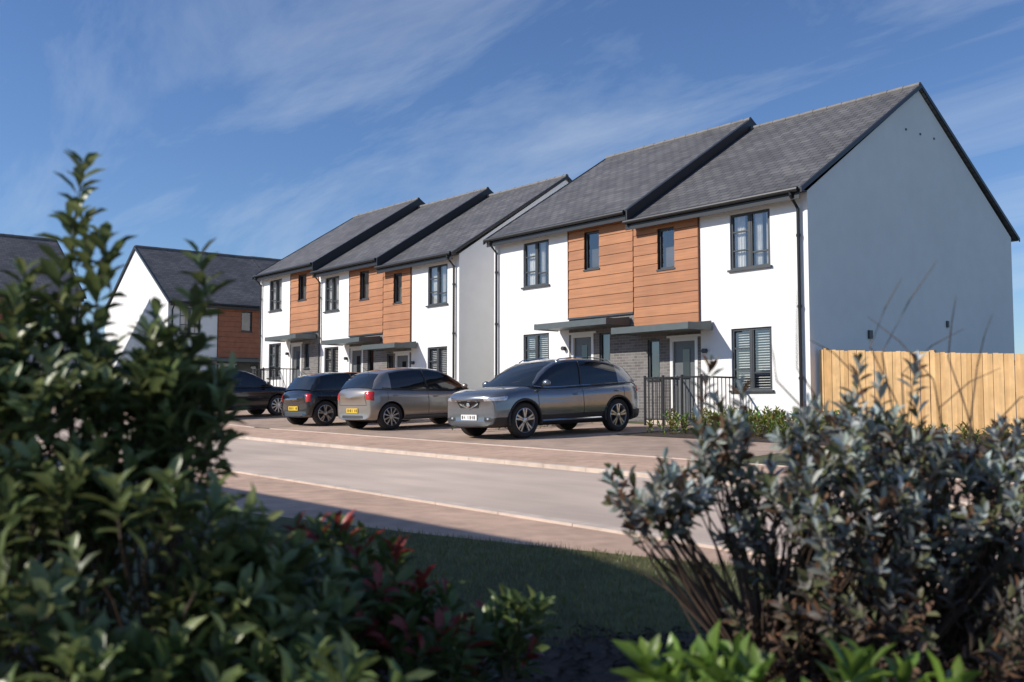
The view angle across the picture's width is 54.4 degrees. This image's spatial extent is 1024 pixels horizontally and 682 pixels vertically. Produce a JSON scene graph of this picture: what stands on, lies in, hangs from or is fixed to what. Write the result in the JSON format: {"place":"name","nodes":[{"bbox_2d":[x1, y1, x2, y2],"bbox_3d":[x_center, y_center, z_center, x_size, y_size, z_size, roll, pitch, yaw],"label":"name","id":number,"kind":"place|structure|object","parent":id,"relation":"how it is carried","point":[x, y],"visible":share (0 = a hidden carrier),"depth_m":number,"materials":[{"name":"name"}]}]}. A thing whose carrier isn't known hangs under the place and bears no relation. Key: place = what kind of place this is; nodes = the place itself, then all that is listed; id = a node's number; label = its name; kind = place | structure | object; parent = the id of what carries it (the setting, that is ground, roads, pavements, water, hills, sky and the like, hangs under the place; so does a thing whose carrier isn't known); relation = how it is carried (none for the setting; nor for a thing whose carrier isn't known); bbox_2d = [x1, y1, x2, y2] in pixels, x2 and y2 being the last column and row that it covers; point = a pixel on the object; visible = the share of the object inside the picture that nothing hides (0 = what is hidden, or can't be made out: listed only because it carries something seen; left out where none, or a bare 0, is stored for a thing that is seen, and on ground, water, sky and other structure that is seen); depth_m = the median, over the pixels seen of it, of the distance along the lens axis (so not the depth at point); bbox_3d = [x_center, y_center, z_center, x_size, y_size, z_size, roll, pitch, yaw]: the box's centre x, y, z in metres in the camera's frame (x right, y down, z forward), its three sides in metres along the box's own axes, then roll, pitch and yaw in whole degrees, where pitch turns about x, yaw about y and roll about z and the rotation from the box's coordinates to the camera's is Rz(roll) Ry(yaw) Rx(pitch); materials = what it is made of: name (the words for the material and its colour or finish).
{"place":"outdoors","nodes":[
{"label":"outdoors","id":0,"kind":"place"},
{"bbox_2d":[6,441,1014,600],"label":"footpath","id":1,"kind":"structure","parent":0,"point":[290,499],"depth_m":8.07,"materials":[{"name":"beige concrete"}]},
{"bbox_2d":[0,0,1023,379],"label":"sky","id":2,"kind":"structure","parent":0,"point":[262,128],"materials":[{"name":"blue"}]},
{"bbox_2d":[5,599,1023,681],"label":"mulch bed","id":3,"kind":"object","parent":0,"point":[595,660],"visible":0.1,"depth_m":3.78,"materials":[{"name":"soil"}]},
{"bbox_2d":[0,148,372,681],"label":"evergreen shrub","id":4,"kind":"object","parent":3,"relation":"on","point":[96,495],"visible":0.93,"depth_m":2.44,"materials":[{"name":"green plant"}]},
{"bbox_2d":[0,583,567,681],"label":"green shrub","id":5,"kind":"object","parent":3,"relation":"on","point":[346,666],"visible":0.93,"depth_m":2.14,"materials":[{"name":"green plant"}]},
{"bbox_2d":[267,509,551,681],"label":"red tip photinia","id":6,"kind":"object","parent":3,"relation":"on","point":[394,608],"visible":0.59,"depth_m":2.91,"materials":[{"name":"green plant"}]},
{"bbox_2d":[609,620,983,681],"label":"laurel groundcover","id":7,"kind":"object","parent":3,"relation":"on","point":[703,659],"visible":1,"depth_m":2.23,"materials":[{"name":"green plant"}]},
{"bbox_2d":[592,261,1023,638],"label":"bare stems","id":8,"kind":"object","parent":3,"relation":"on","point":[940,421],"visible":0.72,"depth_m":3.32,"materials":[{"name":"brown plant"}]},
{"bbox_2d":[599,350,1023,681],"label":"silver leaved shrub","id":9,"kind":"object","parent":3,"relation":"on","point":[980,582],"visible":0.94,"depth_m":3.09,"materials":[{"name":"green plant"}]},
{"bbox_2d":[8,470,1021,647],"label":"lawn","id":10,"kind":"structure","parent":0,"point":[278,522],"depth_m":5.40,"materials":[{"name":"green plant"}]},
{"bbox_2d":[216,409,826,459],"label":"driveway","id":11,"kind":"structure","parent":0,"point":[595,436],"depth_m":21.05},
{"bbox_2d":[198,370,286,415],"bbox_3d":[-8.763,1.612,31.033,3.977,1.524,2.104,0,-3,-39],"label":"parked car","id":12,"kind":"object","parent":11,"relation":"on","point":[261,395],"visible":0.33,"depth_m":30.76,"materials":[{"name":"black paint"}]},
{"bbox_2d":[281,372,410,425],"bbox_3d":[-4.431,1.550,27.730,3.842,1.464,2.094,1,-3,-39],"label":"parked car","id":13,"kind":"object","parent":11,"relation":"on","point":[306,397],"visible":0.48,"depth_m":26.39,"materials":[{"name":"black paint"}]},
{"bbox_2d":[337,367,468,429],"bbox_3d":[-2.392,1.408,25.267,3.977,1.524,2.104,1,-3,-39],"label":"parked car","id":14,"kind":"object","parent":11,"relation":"on","point":[389,398],"visible":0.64,"depth_m":24.16,"materials":[{"name":"grey paint"}]},
{"bbox_2d":[447,356,638,437],"bbox_3d":[0.706,1.175,21.478,4.367,1.640,2.204,1,-3,-39],"label":"parked car","id":15,"kind":"object","parent":11,"relation":"on","point":[523,399],"visible":1,"depth_m":20.71,"materials":[{"name":"grey paint"}]},
{"bbox_2d":[36,414,1021,573],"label":"road","id":16,"kind":"structure","parent":0,"point":[568,494],"depth_m":12.65,"materials":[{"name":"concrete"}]},
{"bbox_2d":[52,407,1021,500],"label":"footpath","id":17,"kind":"structure","parent":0,"point":[598,460],"depth_m":17.41,"materials":[{"name":"beige concrete"}]},
{"bbox_2d":[61,398,1023,481],"bbox_3d":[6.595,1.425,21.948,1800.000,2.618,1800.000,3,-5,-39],"label":"ground","id":18,"kind":"structure","parent":0,"point":[759,459],"depth_m":14.62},
{"bbox_2d":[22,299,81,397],"bbox_3d":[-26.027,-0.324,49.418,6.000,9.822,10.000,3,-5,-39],"label":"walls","id":19,"kind":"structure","parent":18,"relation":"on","point":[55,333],"depth_m":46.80,"materials":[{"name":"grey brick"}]},
{"bbox_2d":[0,233,86,298],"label":"roof","id":20,"kind":"structure","parent":19,"relation":"on","point":[27,249],"depth_m":48.86,"materials":[{"name":"tile"}]},
{"bbox_2d":[105,251,258,382],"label":"walls","id":21,"kind":"structure","parent":18,"relation":"on","point":[138,287],"depth_m":53.60,"materials":[{"name":"white paint"}]},
{"bbox_2d":[106,245,261,306],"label":"roof","id":22,"kind":"structure","parent":21,"relation":"on","point":[164,266],"depth_m":54.14,"materials":[{"name":"tile"}]},
{"bbox_2d":[170,300,259,323],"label":"gutter","id":23,"kind":"object","parent":21,"relation":"attached to","point":[236,307],"visible":0.37,"depth_m":51.85,"materials":[{"name":"black plastic"}]},
{"bbox_2d":[178,308,256,372],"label":"window and door frames","id":24,"kind":"structure","parent":21,"relation":"attached to","point":[226,364],"depth_m":52.03,"materials":[{"name":"grey plastic"}]},
{"bbox_2d":[180,312,255,375],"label":"window glass","id":25,"kind":"object","parent":24,"relation":"in","point":[245,321],"visible":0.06,"depth_m":52.89,"materials":[{"name":"grey glass"}]},
{"bbox_2d":[211,357,258,362],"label":"porch canopy","id":26,"kind":"object","parent":21,"relation":"attached to","point":[248,360],"visible":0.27,"depth_m":51.52,"materials":[{"name":"grey metal"}]},
{"bbox_2d":[217,308,259,358],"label":"cladding","id":27,"kind":"structure","parent":21,"relation":"attached to","point":[228,340],"depth_m":52.39,"materials":[{"name":"brown wood"}]},
{"bbox_2d":[250,367,298,387],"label":"railing","id":28,"kind":"object","parent":18,"relation":"on","point":[252,371],"visible":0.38,"depth_m":40.19,"materials":[{"name":"black metal"}]},
{"bbox_2d":[261,272,373,387],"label":"walls","id":29,"kind":"structure","parent":18,"relation":"on","point":[276,323],"depth_m":41.90,"materials":[{"name":"white paint"}]},
{"bbox_2d":[252,262,311,377],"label":"gutter","id":30,"kind":"object","parent":29,"relation":"attached to","point":[297,268],"visible":0.89,"depth_m":42.25,"materials":[{"name":"plastic"}]},
{"bbox_2d":[268,274,309,381],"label":"window and door frames","id":31,"kind":"structure","parent":29,"relation":"attached to","point":[296,352],"depth_m":41.10,"materials":[{"name":"grey plastic"}]},
{"bbox_2d":[272,276,306,376],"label":"window glass","id":32,"kind":"object","parent":31,"relation":"in","point":[304,280],"visible":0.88,"depth_m":42.55,"materials":[{"name":"grey glass"}]},
{"bbox_2d":[265,333,315,354],"bbox_3d":[-8.965,0.121,40.282,0.949,0.787,2.720,3,-5,-39],"label":"porch canopy","id":33,"kind":"object","parent":29,"relation":"attached to","point":[290,337],"visible":1,"depth_m":39.67,"materials":[{"name":"grey metal"}]},
{"bbox_2d":[289,269,318,334],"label":"cladding","id":34,"kind":"structure","parent":29,"relation":"attached to","point":[311,294],"depth_m":40.37,"materials":[{"name":"wood"}]},
{"bbox_2d":[252,197,424,279],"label":"roof","id":35,"kind":"structure","parent":29,"relation":"on","point":[336,242],"depth_m":42.44,"materials":[{"name":"tile"}]},
{"bbox_2d":[310,258,375,372],"bbox_3d":[-6.311,0.480,37.438,0.417,6.695,4.820,3,-5,-39],"label":"gutter","id":36,"kind":"object","parent":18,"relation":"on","point":[341,268],"visible":0.84,"depth_m":38.15,"materials":[{"name":"black plastic"}]},
{"bbox_2d":[319,219,506,372],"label":"walls","id":37,"kind":"structure","parent":18,"relation":"on","point":[334,325],"depth_m":38.08,"materials":[{"name":"white paint"}]},
{"bbox_2d":[323,271,370,372],"bbox_3d":[-6.454,0.622,37.421,0.850,6.410,3.750,3,-5,-39],"label":"window and door frames","id":38,"kind":"structure","parent":37,"relation":"attached to","point":[356,358],"depth_m":37.40,"materials":[{"name":"grey plastic"}]},
{"bbox_2d":[328,273,368,370],"bbox_3d":[-5.819,-0.349,37.992,0.825,4.800,4.670,3,-5,-39],"label":"window glass","id":39,"kind":"object","parent":38,"relation":"in","point":[366,290],"visible":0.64,"depth_m":38.75,"materials":[{"name":"grey glass"}]},
{"bbox_2d":[322,336,380,359],"bbox_3d":[-5.904,0.254,36.535,0.949,0.787,2.710,3,-5,-39],"label":"porch canopy","id":40,"kind":"object","parent":37,"relation":"attached to","point":[350,341],"visible":1,"depth_m":36.04,"materials":[{"name":"grey metal"}]},
{"bbox_2d":[348,265,383,336],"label":"cladding","id":41,"kind":"structure","parent":37,"relation":"attached to","point":[364,323],"depth_m":36.65,"materials":[{"name":"wood"}]},
{"bbox_2d":[318,187,492,271],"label":"roof","id":42,"kind":"structure","parent":37,"relation":"on","point":[402,234],"depth_m":38.62,"materials":[{"name":"tile"}]},
{"bbox_2d":[374,251,458,378],"bbox_3d":[-3.329,0.404,33.802,0.417,6.385,4.580,3,-5,-39],"label":"gutter","id":43,"kind":"object","parent":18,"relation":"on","point":[428,259],"visible":0.88,"depth_m":32.87,"materials":[{"name":"black plastic"}]},
{"bbox_2d":[383,180,567,388],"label":"walls","id":44,"kind":"structure","parent":18,"relation":"on","point":[474,314],"depth_m":32.86,"materials":[{"name":"white paint"}]},
{"bbox_2d":[361,341,416,364],"bbox_3d":[-4.255,0.435,34.510,0.949,0.787,2.130,3,-5,-39],"label":"porch canopy","id":45,"kind":"object","parent":44,"relation":"attached to","point":[390,346],"visible":1,"depth_m":33.96,"materials":[{"name":"grey metal"}]},
{"bbox_2d":[383,267,411,342],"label":"cladding","id":46,"kind":"structure","parent":44,"relation":"attached to","point":[401,317],"depth_m":35.02,"materials":[{"name":"wood"}]},
{"bbox_2d":[388,263,447,370],"bbox_3d":[-3.536,0.551,33.862,0.850,6.100,3.750,3,-5,-39],"label":"window and door frames","id":47,"kind":"structure","parent":44,"relation":"attached to","point":[402,358],"depth_m":33.66,"materials":[{"name":"black plastic"}]},
{"bbox_2d":[398,266,446,373],"bbox_3d":[-2.914,-0.264,34.438,0.825,4.800,4.670,3,-5,-39],"label":"window glass","id":48,"kind":"object","parent":47,"relation":"in","point":[443,358],"visible":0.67,"depth_m":33.71,"materials":[{"name":"glass"}]},
{"bbox_2d":[380,174,571,268],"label":"roof","id":49,"kind":"structure","parent":44,"relation":"on","point":[471,224],"depth_m":35.38,"materials":[{"name":"tile"}]},
{"bbox_2d":[52,411,972,506],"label":"kerb","id":50,"kind":"structure","parent":18,"relation":"on","point":[529,464],"depth_m":16.15,"materials":[{"name":"concrete"}]},
{"bbox_2d":[450,422,591,429],"bbox_3d":[0.424,1.909,23.972,4.151,0.581,1.216,3,-5,-39],"label":"kerb","id":51,"kind":"object","parent":18,"relation":"on","point":[507,428],"visible":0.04,"depth_m":23.70,"materials":[{"name":"grey concrete"}]},
{"bbox_2d":[37,439,1022,591],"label":"kerb","id":52,"kind":"structure","parent":18,"relation":"on","point":[618,530],"depth_m":8.53,"materials":[{"name":"concrete"}]},
{"bbox_2d":[494,218,738,420],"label":"walls","id":53,"kind":"structure","parent":18,"relation":"on","point":[521,312],"depth_m":29.18,"materials":[{"name":"white paint"}]},
{"bbox_2d":[484,210,625,376],"bbox_3d":[1.168,-0.024,28.337,0.417,6.545,5.940,3,-5,-39],"label":"gutter","id":54,"kind":"object","parent":53,"relation":"attached to","point":[612,217],"visible":0.86,"depth_m":28.81,"materials":[{"name":"black plastic"}]},
{"bbox_2d":[521,231,609,361],"bbox_3d":[1.237,0.102,28.062,0.850,6.260,3.720,3,-5,-39],"label":"window and door frames","id":55,"kind":"structure","parent":53,"relation":"attached to","point":[582,344],"depth_m":27.99,"materials":[{"name":"black plastic"}]},
{"bbox_2d":[528,233,598,359],"bbox_3d":[1.872,-0.794,28.628,0.825,4.800,4.640,3,-5,-39],"label":"window glass","id":56,"kind":"object","parent":55,"relation":"in","point":[543,267],"visible":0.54,"depth_m":29.66,"materials":[{"name":"glass"}]},
{"bbox_2d":[534,317,629,350],"bbox_3d":[1.885,-0.199,27.052,0.949,0.787,2.850,3,-5,-39],"label":"porch canopy","id":57,"kind":"object","parent":53,"relation":"attached to","point":[585,324],"visible":1,"depth_m":26.59,"materials":[{"name":"grey metal"}]},
{"bbox_2d":[567,221,633,319],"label":"cladding","id":58,"kind":"structure","parent":53,"relation":"attached to","point":[614,298],"depth_m":27.11,"materials":[{"name":"wood"}]},
{"bbox_2d":[483,117,756,244],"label":"roof","id":59,"kind":"structure","parent":53,"relation":"on","point":[632,183],"depth_m":29.73,"materials":[{"name":"tile"}]},
{"bbox_2d":[222,423,1013,483],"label":"edging kerb","id":60,"kind":"structure","parent":18,"relation":"on","point":[515,446],"depth_m":18.10,"materials":[{"name":"concrete"}]},
{"bbox_2d":[644,374,735,426],"bbox_3d":[4.241,1.565,23.731,1.272,1.490,1.794,3,-5,-39],"label":"railing","id":61,"kind":"object","parent":18,"relation":"on","point":[664,398],"visible":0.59,"depth_m":23.54,"materials":[{"name":"black metal"}]},
{"bbox_2d":[622,186,806,412],"bbox_3d":[4.742,-0.161,23.980,0.417,6.265,5.330,3,-5,-39],"label":"gutter","id":62,"kind":"object","parent":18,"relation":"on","point":[720,207],"visible":0.93,"depth_m":23.09,"materials":[{"name":"black plastic"}]},
{"bbox_2d":[619,426,1014,453],"bbox_3d":[8.097,1.710,16.620,4.000,0.330,13.900,3,-5,-39],"label":"planting bed","id":63,"kind":"object","parent":18,"relation":"on","point":[688,434],"visible":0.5,"depth_m":19.28,"materials":[{"name":"soil"}]},
{"bbox_2d":[645,405,887,437],"bbox_3d":[5.128,1.677,20.212,3.032,0.789,4.268,3,-5,-39],"label":"hedge","id":64,"kind":"object","parent":63,"relation":"on","point":[770,420],"visible":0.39,"depth_m":20.09,"materials":[{"name":"green plant"}]},
{"bbox_2d":[867,420,1023,443],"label":"hedge","id":65,"kind":"object","parent":63,"relation":"on","point":[964,432],"visible":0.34,"depth_m":17.02,"materials":[{"name":"green plant"}]},
{"bbox_2d":[633,91,1016,425],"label":"walls","id":66,"kind":"structure","parent":18,"relation":"on","point":[887,204],"depth_m":24.27,"materials":[{"name":"white paint"}]},
{"bbox_2d":[611,321,712,352],"bbox_3d":[3.715,-0.062,24.808,0.949,0.787,2.560,3,-5,-39],"label":"porch canopy","id":67,"kind":"object","parent":66,"relation":"attached to","point":[667,328],"visible":1,"depth_m":24.31,"materials":[{"name":"grey metal"}]},
{"bbox_2d":[633,217,700,325],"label":"cladding","id":68,"kind":"structure","parent":66,"relation":"attached to","point":[689,308],"depth_m":25.27,"materials":[{"name":"wood"}]},
{"bbox_2d":[646,208,773,424],"bbox_3d":[4.488,-0.010,24.099,0.850,5.980,3.930,3,-5,-39],"label":"window and door frames","id":69,"kind":"structure","parent":66,"relation":"attached to","point":[683,355],"depth_m":24.51,"materials":[{"name":"black plastic"}]},
{"bbox_2d":[658,212,769,387],"bbox_3d":[5.110,-0.765,24.671,0.825,4.800,4.850,3,-5,-39],"label":"window glass","id":70,"kind":"object","parent":69,"relation":"in","point":[762,337],"visible":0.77,"depth_m":23.99,"materials":[{"name":"glass"}]},
{"bbox_2d":[631,82,1019,241],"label":"roof","id":71,"kind":"structure","parent":66,"relation":"on","point":[807,150],"depth_m":25.77,"materials":[{"name":"tile"}]},
{"bbox_2d":[868,128,949,338],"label":"wall vents","id":72,"kind":"object","parent":66,"relation":"attached to","point":[870,334],"depth_m":23.58,"materials":[{"name":"black plastic"}]},
{"bbox_2d":[819,348,1023,434],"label":"timber fence","id":73,"kind":"object","parent":18,"relation":"on","point":[1000,395],"visible":0.62,"depth_m":19.92,"materials":[{"name":"beige wood"}]},
{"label":"walls","id":74,"kind":"object","parent":18,"relation":"on","visible":0},
{"bbox_2d":[250,256,280,270],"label":"roof","id":75,"kind":"structure","parent":74,"relation":"on","point":[262,263],"depth_m":58.54,"materials":[{"name":"tile"}]}
]}

